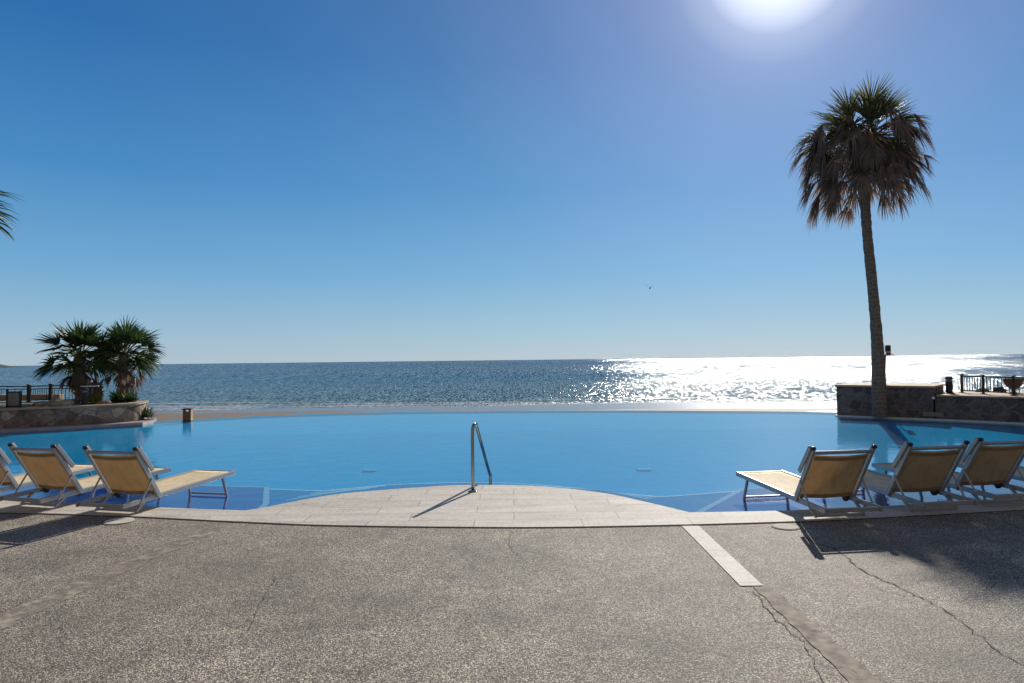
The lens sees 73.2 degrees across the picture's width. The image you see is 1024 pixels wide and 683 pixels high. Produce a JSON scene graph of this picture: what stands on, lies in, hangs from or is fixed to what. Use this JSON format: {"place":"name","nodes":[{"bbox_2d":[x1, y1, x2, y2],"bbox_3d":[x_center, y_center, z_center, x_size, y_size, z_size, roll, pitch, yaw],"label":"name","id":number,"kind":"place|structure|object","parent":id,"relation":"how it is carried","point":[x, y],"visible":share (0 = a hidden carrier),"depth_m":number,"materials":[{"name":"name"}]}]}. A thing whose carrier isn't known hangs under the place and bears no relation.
{"place":"outdoors","nodes":[
{"label":"outdoors","id":0,"kind":"place"},
{"bbox_2d":[0,364,16,367],"bbox_3d":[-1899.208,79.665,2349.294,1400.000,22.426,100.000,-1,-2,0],"label":"headland","id":1,"kind":"structure","parent":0,"point":[2,366],"depth_m":2358.32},
{"bbox_2d":[0,416,155,432],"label":"pool ledge","id":2,"kind":"object","parent":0,"point":[147,422],"visible":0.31,"depth_m":20.17,"materials":[{"name":"stone"}]},
{"bbox_2d":[0,401,148,428],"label":"stone wall","id":3,"kind":"structure","parent":2,"relation":"on","point":[22,417],"depth_m":20.35,"materials":[{"name":"stone"}]},
{"bbox_2d":[6,390,21,407],"bbox_3d":[-14.402,1.649,19.948,0.445,0.520,0.050,-1,-2,4],"label":"framed board","id":4,"kind":"object","parent":3,"relation":"on","point":[13,398],"visible":1,"depth_m":19.93,"materials":[{"name":"black paint"}]},
{"bbox_2d":[44,397,74,406],"bbox_3d":[-13.469,1.813,20.502,0.790,0.300,0.631,-1,-2,0],"label":"rock","id":5,"kind":"object","parent":3,"relation":"on","point":[56,401],"visible":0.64,"depth_m":20.34,"materials":[{"name":"grey stone"}]},
{"bbox_2d":[0,401,128,407],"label":"planter ground","id":6,"kind":"structure","parent":3,"relation":"on","point":[3,404],"depth_m":22.05,"materials":[{"name":"soil"}]},
{"bbox_2d":[0,394,63,399],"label":"parapet","id":7,"kind":"structure","parent":6,"relation":"on","point":[24,396],"depth_m":23.44,"materials":[{"name":"stone"}]},
{"bbox_2d":[30,401,46,406],"bbox_3d":[-13.985,1.860,20.468,0.432,0.209,0.421,-1,-2,23],"label":"rock","id":8,"kind":"object","parent":6,"relation":"on","point":[39,404],"visible":0.55,"depth_m":20.33,"materials":[{"name":"grey stone"}]},
{"bbox_2d":[0,384,88,402],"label":"railing","id":9,"kind":"object","parent":6,"relation":"on","point":[50,391],"visible":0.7,"depth_m":22.66,"materials":[{"name":"black metal"}]},
{"bbox_2d":[31,318,119,402],"bbox_3d":[-14.219,0.634,22.750,2.616,2.783,2.619,-1,-2,0],"label":"palm tree","id":10,"kind":"object","parent":6,"relation":"on","point":[78,366],"visible":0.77,"depth_m":22.48,"materials":[{"name":"green plant"}]},
{"bbox_2d":[80,385,99,402],"bbox_3d":[-13.432,1.672,21.967,0.540,0.540,0.540,-1,-2,0],"label":"round table","id":11,"kind":"object","parent":6,"relation":"on","point":[89,386],"visible":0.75,"depth_m":21.94,"materials":[{"name":"white paint"}]},
{"bbox_2d":[79,390,103,403],"bbox_3d":[-13.314,1.812,21.872,1.025,0.579,1.156,-1,-2,14],"label":"shrub","id":12,"kind":"object","parent":6,"relation":"on","point":[92,399],"visible":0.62,"depth_m":21.81,"materials":[{"name":"green plant"}]},
{"bbox_2d":[91,382,103,398],"bbox_3d":[-13.563,1.649,22.568,0.417,0.622,0.417,-1,-2,0],"label":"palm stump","id":13,"kind":"object","parent":6,"relation":"on","point":[100,387],"visible":0.62,"depth_m":22.48,"materials":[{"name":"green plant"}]},
{"bbox_2d":[98,400,110,403],"bbox_3d":[-12.730,1.905,21.570,0.417,0.146,0.303,0,-2,-17],"label":"rock","id":14,"kind":"object","parent":6,"relation":"on","point":[104,402],"visible":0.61,"depth_m":21.47,"materials":[{"name":"grey stone"}]},
{"bbox_2d":[107,390,126,402],"bbox_3d":[-12.667,1.774,22.364,1.060,0.536,1.002,-1,-2,0],"label":"shrub","id":15,"kind":"object","parent":6,"relation":"on","point":[118,396],"visible":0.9,"depth_m":22.21,"materials":[{"name":"green plant"}]},
{"bbox_2d":[86,315,166,401],"bbox_3d":[-13.030,0.553,23.159,2.698,2.966,2.501,-2,-2,38],"label":"palm tree","id":16,"kind":"object","parent":6,"relation":"on","point":[125,379],"visible":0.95,"depth_m":22.80,"materials":[{"name":"green plant"}]},
{"bbox_2d":[120,390,141,402],"bbox_3d":[-12.376,1.778,22.246,0.855,0.520,0.855,-1,-2,0],"label":"shrub","id":17,"kind":"object","parent":6,"relation":"on","point":[129,398],"visible":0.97,"depth_m":22.20,"materials":[{"name":"green plant"}]},
{"bbox_2d":[80,388,89,404],"bbox_3d":[-12.982,1.657,20.967,0.270,0.505,0.270,-1,-2,0],"label":"bollard light","id":18,"kind":"object","parent":3,"relation":"on","point":[84,397],"visible":1,"depth_m":20.90,"materials":[{"name":"black paint"}]},
{"bbox_2d":[141,404,156,418],"bbox_3d":[-11.815,2.258,22.179,1.055,0.513,1.007,-1,-2,0],"label":"shrub","id":19,"kind":"object","parent":2,"relation":"on","point":[147,414],"visible":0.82,"depth_m":22.06,"materials":[{"name":"green plant"}]},
{"bbox_2d":[151,402,836,420],"bbox_3d":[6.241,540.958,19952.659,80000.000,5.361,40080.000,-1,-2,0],"label":"beach ground","id":20,"kind":"structure","parent":0,"point":[166,415],"depth_m":78.23,"materials":[{"name":"beige sand"}]},
{"bbox_2d":[0,411,836,434],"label":"pool weir wall","id":21,"kind":"structure","parent":20,"relation":"on","point":[304,415],"depth_m":23.89,"materials":[{"name":"tile"}]},
{"bbox_2d":[181,408,192,420],"bbox_3d":[-10.523,2.368,22.368,0.290,0.403,0.290,0,-2,-12],"label":"lantern box","id":22,"kind":"object","parent":21,"relation":"on","point":[187,416],"visible":1,"depth_m":22.27,"materials":[{"name":"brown wood"}]},
{"bbox_2d":[835,382,944,418],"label":"stone wall","id":23,"kind":"structure","parent":20,"relation":"on","point":[911,400],"depth_m":20.55,"materials":[{"name":"stone"}]},
{"bbox_2d":[923,412,943,416],"bbox_3d":[12.055,2.084,19.748,0.500,0.120,0.030,-2,-2,38],"label":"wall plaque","id":24,"kind":"object","parent":23,"relation":"attached to","point":[937,414],"depth_m":19.72,"materials":[{"name":"grey stone"}]},
{"bbox_2d":[935,391,1023,422],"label":"stone wall","id":25,"kind":"structure","parent":20,"relation":"on","point":[988,406],"depth_m":19.12,"materials":[{"name":"stone"}]},
{"bbox_2d":[945,376,954,393],"bbox_3d":[12.936,1.284,20.419,0.285,0.505,0.285,-1,-2,0],"label":"bollard light","id":26,"kind":"object","parent":25,"relation":"on","point":[949,385],"visible":1,"depth_m":20.35,"materials":[{"name":"black paint"}]},
{"bbox_2d":[959,374,1023,395],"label":"railing","id":27,"kind":"object","parent":25,"relation":"on","point":[983,391],"visible":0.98,"depth_m":19.83,"materials":[{"name":"black metal"}]},
{"bbox_2d":[992,386,1006,391],"bbox_3d":[14.734,1.450,20.857,0.335,0.188,0.305,-2,-2,43],"label":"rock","id":28,"kind":"object","parent":25,"relation":"on","point":[997,389],"visible":0.57,"depth_m":20.77,"materials":[{"name":"black stone"}]},
{"bbox_2d":[1002,378,1023,392],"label":"bowl planter","id":29,"kind":"object","parent":25,"relation":"on","point":[1021,381],"visible":0.61,"depth_m":19.62,"materials":[{"name":"ceramic"}]},
{"bbox_2d":[0,510,1023,682],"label":"pavement","id":30,"kind":"structure","parent":0,"point":[644,604],"depth_m":4.98,"materials":[{"name":"grey concrete"}]},
{"bbox_2d":[0,190,27,241],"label":"palm tree","id":31,"kind":"object","parent":30,"relation":"on","point":[3,223],"visible":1,"depth_m":18.90,"materials":[{"name":"green plant"}]},
{"bbox_2d":[0,527,221,628],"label":"paving strip","id":32,"kind":"object","parent":30,"relation":"on","point":[7,619],"visible":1,"depth_m":5.41,"materials":[{"name":"grey concrete"}]},
{"bbox_2d":[101,517,136,524],"bbox_3d":[-4.377,2.000,7.691,0.350,0.010,0.350,-1,-2,0],"label":"drain cover","id":33,"kind":"object","parent":30,"relation":"on","point":[118,521],"visible":1,"depth_m":7.65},
{"bbox_2d":[230,577,275,644],"bbox_3d":[-1.815,1.900,4.963,0.069,0.001,1.384,0,-2,-8],"label":"deck crack","id":34,"kind":"object","parent":30,"relation":"on","point":[256,611],"visible":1,"depth_m":4.85,"materials":[{"name":"grey concrete"}]},
{"bbox_2d":[17,510,1017,527],"bbox_3d":[-0.426,2.091,12.698,32.344,0.001,11.101,-1,-2,0],"label":"deck joint","id":35,"kind":"object","parent":30,"relation":"on","point":[554,527],"visible":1,"depth_m":7.37,"materials":[{"name":"grey concrete"}]},
{"bbox_2d":[682,526,761,585],"bbox_3d":[1.842,1.890,6.221,0.175,0.001,1.902,-1,-2,1],"label":"inlay strip","id":36,"kind":"object","parent":30,"relation":"on","point":[737,572],"visible":1,"depth_m":6.00,"materials":[{"name":"stone"}]},
{"bbox_2d":[771,523,799,529],"bbox_3d":[2.812,1.901,7.091,0.280,0.010,0.280,-1,-2,0],"label":"drain cover","id":37,"kind":"object","parent":30,"relation":"on","point":[782,526],"visible":1,"depth_m":7.07,"materials":[{"name":"plastic"}]},
{"bbox_2d":[753,591,822,680],"bbox_3d":[1.726,1.835,4.076,0.111,0.001,2.174,-1,-2,6],"label":"deck crack","id":38,"kind":"object","parent":30,"relation":"on","point":[789,631],"visible":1,"depth_m":4.38,"materials":[{"name":"black concrete"}]},
{"bbox_2d":[754,586,881,682],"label":"cement strip","id":39,"kind":"object","parent":30,"relation":"on","point":[847,665],"visible":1,"depth_m":4.24,"materials":[{"name":"grey concrete"}]},
{"bbox_2d":[803,534,1022,664],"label":"deck crack","id":40,"kind":"object","parent":30,"relation":"on","point":[913,594],"visible":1,"depth_m":5.12,"materials":[{"name":"black concrete"}]},
{"bbox_2d":[0,411,1023,495],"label":"pool basin","id":41,"kind":"object","parent":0,"point":[679,453],"visible":0.39,"depth_m":16.55,"materials":[{"name":"liquid"}]},
{"bbox_2d":[0,485,268,509],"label":"sun shelf","id":42,"kind":"object","parent":41,"relation":"in","point":[245,498],"visible":0.11,"depth_m":9.86,"materials":[{"name":"tile"}]},
{"bbox_2d":[269,483,731,511],"bbox_3d":[0.679,2.559,10.335,17.700,0.480,4.400,-1,-2,0],"label":"pool seat step","id":43,"kind":"object","parent":41,"relation":"in","point":[692,503],"visible":0.09,"depth_m":10.35,"materials":[{"name":"tile"}]},
{"bbox_2d":[287,488,368,499],"bbox_3d":[-2.861,2.364,10.722,1.373,0.001,0.115,1,-2,-39],"label":"step edge line","id":44,"kind":"object","parent":43,"relation":"on","point":[324,493],"visible":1,"depth_m":10.74,"materials":[{"name":"tile"}]},
{"bbox_2d":[298,487,374,496],"bbox_3d":[-2.743,2.368,10.894,1.289,0.001,0.093,0,-2,-34],"label":"step edge line","id":45,"kind":"object","parent":43,"relation":"on","point":[334,491],"visible":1,"depth_m":10.89,"materials":[{"name":"tile"}]},
{"bbox_2d":[316,486,378,492],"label":"step edge line","id":46,"kind":"object","parent":43,"relation":"on","point":[346,489],"visible":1,"depth_m":11.05,"materials":[{"name":"tile"}]},
{"bbox_2d":[274,482,733,496],"bbox_3d":[0.678,2.341,11.357,17.735,0.001,2.368,-1,-2,0],"label":"step edge line","id":47,"kind":"object","parent":43,"relation":"on","point":[494,482],"visible":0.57,"depth_m":11.12,"materials":[{"name":"tile"}]},
{"bbox_2d":[522,485,646,498],"bbox_3d":[0.907,2.323,10.810,2.682,0.001,0.364,-2,-2,29],"label":"step edge line","id":48,"kind":"object","parent":43,"relation":"on","point":[587,489],"visible":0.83,"depth_m":10.82,"materials":[{"name":"tile"}]},
{"bbox_2d":[543,486,649,497],"bbox_3d":[1.137,2.318,10.731,2.254,0.001,0.242,-2,-2,30],"label":"step edge line","id":49,"kind":"object","parent":43,"relation":"on","point":[609,491],"visible":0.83,"depth_m":10.46,"materials":[{"name":"tile"}]},
{"bbox_2d":[556,487,655,497],"bbox_3d":[1.366,2.314,10.653,1.827,0.001,0.120,-2,-2,31],"label":"step edge line","id":50,"kind":"object","parent":43,"relation":"on","point":[608,491],"visible":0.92,"depth_m":10.54,"materials":[{"name":"tile"}]},
{"bbox_2d":[0,485,1023,527],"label":"pool coping","id":51,"kind":"object","parent":41,"relation":"on","point":[502,506],"visible":0.48,"depth_m":7.95,"materials":[{"name":"stone"}]},
{"bbox_2d":[0,448,96,494],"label":"sun lounger","id":52,"kind":"object","parent":51,"relation":"on","point":[7,478],"visible":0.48,"depth_m":9.00,"materials":[{"name":"fabric"}]},
{"bbox_2d":[0,442,170,506],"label":"sun lounger","id":53,"kind":"object","parent":51,"relation":"on","point":[47,470],"visible":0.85,"depth_m":8.56,"materials":[{"name":"fabric"}]},
{"bbox_2d":[75,445,235,512],"bbox_3d":[-4.470,1.713,8.861,0.768,0.950,2.031,-1,-2,14],"label":"sun lounger","id":54,"kind":"object","parent":51,"relation":"on","point":[127,473],"visible":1,"depth_m":8.23,"materials":[{"name":"fabric"}]},
{"bbox_2d":[199,485,268,507],"bbox_3d":[-5.101,2.259,10.599,5.994,0.001,1.694,-2,-2,36],"label":"shelf edge line","id":55,"kind":"object","parent":51,"relation":"attached to","point":[265,497],"visible":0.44,"depth_m":10.19,"materials":[{"name":"tile"}]},
{"bbox_2d":[468,422,491,492],"bbox_3d":[-0.443,1.797,9.628,0.130,1.408,1.107,-1,-2,9],"label":"handrail","id":56,"kind":"object","parent":51,"relation":"on","point":[473,427],"visible":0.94,"depth_m":9.15,"materials":[{"name":"metal"}]},
{"bbox_2d":[696,488,764,511],"bbox_3d":[4.119,2.130,9.770,5.591,0.001,1.366,0,-2,-31],"label":"shelf edge line","id":57,"kind":"object","parent":51,"relation":"attached to","point":[709,506],"visible":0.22,"depth_m":9.31,"materials":[{"name":"tile"}]},
{"bbox_2d":[736,444,882,517],"bbox_3d":[3.430,1.604,8.198,0.768,0.950,2.031,0,-2,-8],"label":"sun lounger","id":58,"kind":"object","parent":51,"relation":"on","point":[822,476],"visible":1,"depth_m":7.54,"materials":[{"name":"fabric"}]},
{"bbox_2d":[858,440,977,510],"bbox_3d":[4.587,1.598,8.460,0.768,0.950,2.031,0,-2,-9],"label":"sun lounger","id":59,"kind":"object","parent":51,"relation":"on","point":[932,472],"visible":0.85,"depth_m":7.77,"materials":[{"name":"fabric"}]},
{"bbox_2d":[872,437,1023,503],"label":"sun lounger","id":60,"kind":"object","parent":51,"relation":"on","point":[997,467],"visible":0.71,"depth_m":8.14,"materials":[{"name":"fabric"}]},
{"bbox_2d":[957,458,1023,480],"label":"sun lounger","id":61,"kind":"object","parent":51,"relation":"on","point":[1016,476],"visible":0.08,"depth_m":9.25,"materials":[{"name":"fabric"}]},
{"bbox_2d":[704,479,1023,511],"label":"sun shelf","id":62,"kind":"object","parent":41,"relation":"in","point":[734,503],"visible":0.1,"depth_m":9.20,"materials":[{"name":"tile"}]},
{"bbox_2d":[835,415,1023,426],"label":"pool ledge","id":63,"kind":"object","parent":41,"relation":"on","point":[935,420],"visible":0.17,"depth_m":19.77,"materials":[{"name":"stone"}]},
{"bbox_2d":[786,70,936,416],"bbox_3d":[10.487,-2.791,20.530,3.862,10.024,4.112,-2,-2,37],"label":"palm tree","id":64,"kind":"object","parent":63,"relation":"on","point":[866,161],"visible":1,"depth_m":20.02,"materials":[{"name":"green plant"}]},
{"bbox_2d":[885,345,893,372],"bbox_3d":[11.607,0.719,21.235,0.299,1.210,0.120,-1,-2,0],"label":"pole fixture","id":65,"kind":"object","parent":64,"relation":"attached to","point":[888,350],"visible":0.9,"depth_m":21.20,"materials":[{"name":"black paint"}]},
{"bbox_2d":[0,354,1023,409],"bbox_3d":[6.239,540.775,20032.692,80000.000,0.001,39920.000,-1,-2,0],"label":"sea","id":66,"kind":"structure","parent":0,"point":[222,386],"depth_m":191.39,"materials":[{"name":"liquid"}]},
{"bbox_2d":[0,0,1023,365],"label":"sky","id":67,"kind":"structure","parent":0,"point":[243,181],"materials":[{"name":"blue"}]}
]}

